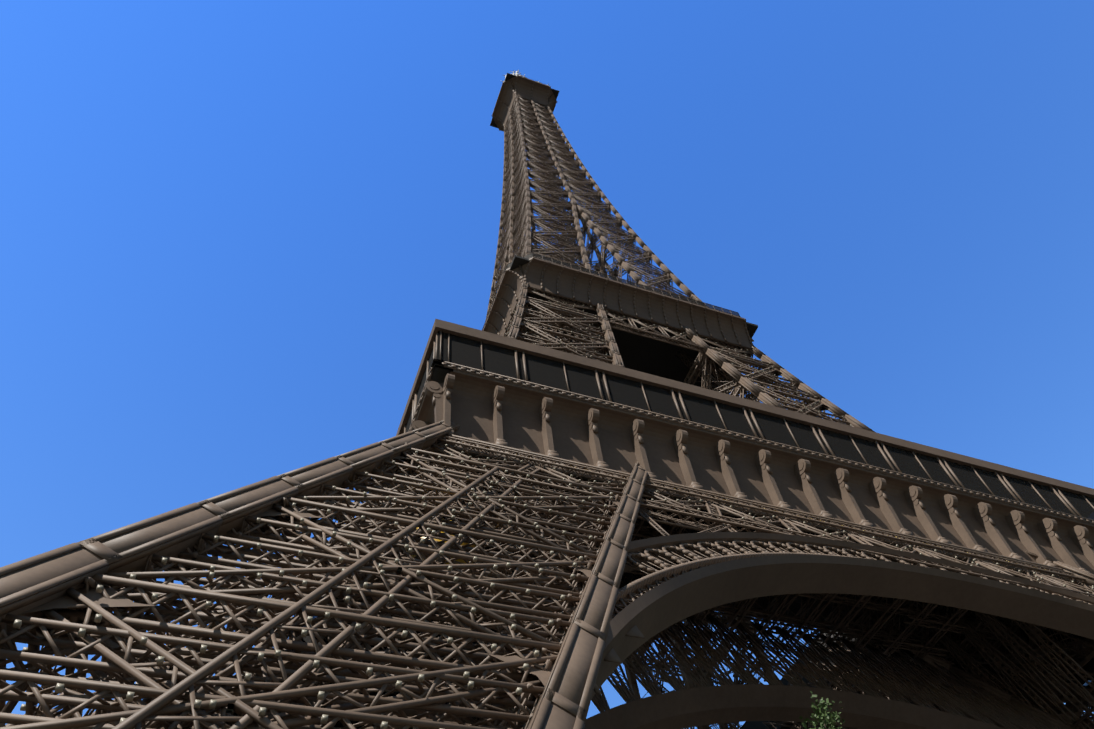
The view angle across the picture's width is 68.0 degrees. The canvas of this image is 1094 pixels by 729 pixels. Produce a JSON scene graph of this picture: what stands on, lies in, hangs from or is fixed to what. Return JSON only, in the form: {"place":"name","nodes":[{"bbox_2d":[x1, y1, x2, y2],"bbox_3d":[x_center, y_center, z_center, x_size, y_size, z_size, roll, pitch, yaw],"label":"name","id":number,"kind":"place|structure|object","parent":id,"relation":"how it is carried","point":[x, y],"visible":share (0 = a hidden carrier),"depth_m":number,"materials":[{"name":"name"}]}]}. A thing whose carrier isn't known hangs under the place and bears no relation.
{"place":"outdoors","nodes":[
{"label":"outdoors","id":0,"kind":"place"},
{"bbox_2d":[496,123,503,131],"bbox_3d":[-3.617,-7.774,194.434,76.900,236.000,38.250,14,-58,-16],"label":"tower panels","id":1,"kind":"object","parent":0,"point":[499,125],"visible":0.02,"depth_m":280.05,"materials":[{"name":"brown metal"}]},
{"bbox_2d":[0,0,1093,728],"label":"sky","id":2,"kind":"structure","parent":0,"point":[235,235],"materials":[{"name":"blue"}]},
{"bbox_2d":[799,691,844,728],"bbox_3d":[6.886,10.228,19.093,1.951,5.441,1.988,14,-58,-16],"label":"tree shoot","id":3,"kind":"object","parent":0,"point":[827,720],"depth_m":20.63,"materials":[{"name":"green plant"}]},
{"bbox_2d":[1013,575,1093,687],"bbox_3d":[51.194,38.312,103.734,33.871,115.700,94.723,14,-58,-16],"label":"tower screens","id":4,"kind":"object","parent":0,"point":[1089,666],"visible":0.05,"depth_m":79.48,"materials":[{"name":"black metal"}]},
{"label":"ground","id":5,"kind":"structure","parent":0,"visible":0},
{"bbox_2d":[359,79,671,720],"bbox_3d":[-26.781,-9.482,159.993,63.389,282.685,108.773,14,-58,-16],"label":"iron tower","id":6,"kind":"structure","parent":5,"relation":"on","point":[433,390],"depth_m":175.49,"materials":[{"name":"brown metal"}]},
{"bbox_2d":[0,74,1093,728],"bbox_3d":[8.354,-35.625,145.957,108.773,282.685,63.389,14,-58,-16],"label":"iron tower","id":7,"kind":"structure","parent":5,"relation":"on","point":[54,600],"depth_m":35.30,"materials":[{"name":"brown metal"}]},
{"bbox_2d":[366,262,511,543],"bbox_3d":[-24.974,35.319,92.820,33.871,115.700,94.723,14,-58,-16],"label":"tower screens","id":8,"kind":"object","parent":7,"relation":"attached to","point":[419,392],"visible":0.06,"depth_m":71.53,"materials":[{"name":"black metal"}]},
{"bbox_2d":[407,520,474,563],"bbox_3d":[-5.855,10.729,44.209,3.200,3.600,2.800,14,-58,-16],"label":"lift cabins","id":9,"kind":"object","parent":7,"relation":"attached to","point":[458,560],"depth_m":43.34,"materials":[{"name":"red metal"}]},
{"bbox_2d":[396,79,521,503],"bbox_3d":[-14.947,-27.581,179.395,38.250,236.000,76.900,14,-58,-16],"label":"tower panels","id":10,"kind":"object","parent":7,"relation":"attached to","point":[506,95],"visible":0.06,"depth_m":127.80,"materials":[{"name":"brown metal"}]},
{"bbox_2d":[424,73,559,719],"bbox_3d":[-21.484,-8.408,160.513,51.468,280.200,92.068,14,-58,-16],"label":"tower decks","id":11,"kind":"object","parent":7,"relation":"attached to","point":[515,264],"visible":0.06,"depth_m":130.29,"materials":[{"name":"brown metal"}]},
{"bbox_2d":[500,70,550,86],"bbox_3d":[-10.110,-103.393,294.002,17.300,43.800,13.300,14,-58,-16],"label":"mast antennas","id":12,"kind":"object","parent":7,"relation":"on","point":[516,73],"visible":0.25,"depth_m":275.72,"materials":[{"name":"white metal"}]},
{"bbox_2d":[13,290,1093,728],"bbox_3d":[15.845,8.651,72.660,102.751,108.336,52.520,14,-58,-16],"label":"tower lamps","id":13,"kind":"object","parent":7,"relation":"attached to","point":[17,624],"visible":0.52,"depth_m":28.26,"materials":[{"name":"brown metal"}]},
{"bbox_2d":[172,253,1093,728],"bbox_3d":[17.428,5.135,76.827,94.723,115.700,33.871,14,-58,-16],"label":"tower screens","id":14,"kind":"object","parent":7,"relation":"attached to","point":[552,373],"visible":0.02,"depth_m":75.57,"materials":[{"name":"black metal"}]},
{"bbox_2d":[466,73,939,631],"bbox_3d":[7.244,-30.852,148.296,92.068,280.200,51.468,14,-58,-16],"label":"tower decks","id":15,"kind":"object","parent":7,"relation":"attached to","point":[642,353],"visible":0.12,"depth_m":135.41,"materials":[{"name":"brown metal"}]},
{"bbox_2d":[462,442,1045,569],"bbox_3d":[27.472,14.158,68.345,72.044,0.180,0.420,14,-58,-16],"label":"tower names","id":16,"kind":"object","parent":7,"relation":"attached to","point":[765,508],"visible":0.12,"depth_m":65.66,"materials":[{"name":"brown metal"}]},
{"bbox_2d":[435,75,1093,574],"bbox_3d":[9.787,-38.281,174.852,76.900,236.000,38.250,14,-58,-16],"label":"tower panels","id":17,"kind":"object","parent":7,"relation":"attached to","point":[471,405],"visible":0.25,"depth_m":73.48,"materials":[{"name":"brown metal"}]},
{"bbox_2d":[714,348,851,425],"bbox_3d":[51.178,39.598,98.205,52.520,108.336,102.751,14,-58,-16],"label":"tower lamps","id":18,"kind":"object","parent":7,"relation":"attached to","point":[779,387],"visible":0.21,"depth_m":117.98,"materials":[{"name":"brown metal"}]},
{"bbox_2d":[591,555,1093,698],"bbox_3d":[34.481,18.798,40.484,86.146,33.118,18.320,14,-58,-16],"label":"arch rib","id":19,"kind":"object","parent":7,"relation":"attached to","point":[652,612],"visible":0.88,"depth_m":51.01,"materials":[{"name":"metal"}]},
{"bbox_2d":[623,532,1093,604],"bbox_3d":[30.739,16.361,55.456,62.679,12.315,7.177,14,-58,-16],"label":"arch rib","id":20,"kind":"object","parent":7,"relation":"attached to","point":[642,545],"visible":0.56,"depth_m":55.05,"materials":[{"name":"metal"}]},
{"bbox_2d":[495,122,776,728],"bbox_3d":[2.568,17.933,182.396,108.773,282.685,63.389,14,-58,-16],"label":"iron tower","id":21,"kind":"structure","parent":5,"relation":"on","point":[689,682],"depth_m":128.42,"materials":[{"name":"brown metal"}]},
{"bbox_2d":[534,96,1093,728],"bbox_3d":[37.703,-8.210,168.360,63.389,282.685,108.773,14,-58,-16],"label":"iron tower","id":22,"kind":"structure","parent":5,"relation":"on","point":[602,224],"depth_m":97.98,"materials":[{"name":"brown metal"}]},
{"bbox_2d":[531,92,1021,728],"bbox_3d":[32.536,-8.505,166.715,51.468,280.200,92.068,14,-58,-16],"label":"tower decks","id":23,"kind":"object","parent":22,"relation":"attached to","point":[677,370],"visible":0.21,"depth_m":106.78,"materials":[{"name":"brown metal"}]},
{"bbox_2d":[584,684,1003,728],"bbox_3d":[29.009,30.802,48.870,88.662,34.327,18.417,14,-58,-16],"label":"arch rib","id":24,"kind":"object","parent":22,"relation":"attached to","point":[689,708],"visible":0.94,"depth_m":62.88,"materials":[{"name":"metal"}]},
{"bbox_2d":[548,95,1093,726],"bbox_3d":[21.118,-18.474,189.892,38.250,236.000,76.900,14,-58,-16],"label":"tower panels","id":25,"kind":"object","parent":22,"relation":"attached to","point":[552,105],"visible":0.04,"depth_m":89.91,"materials":[{"name":"brown metal"}]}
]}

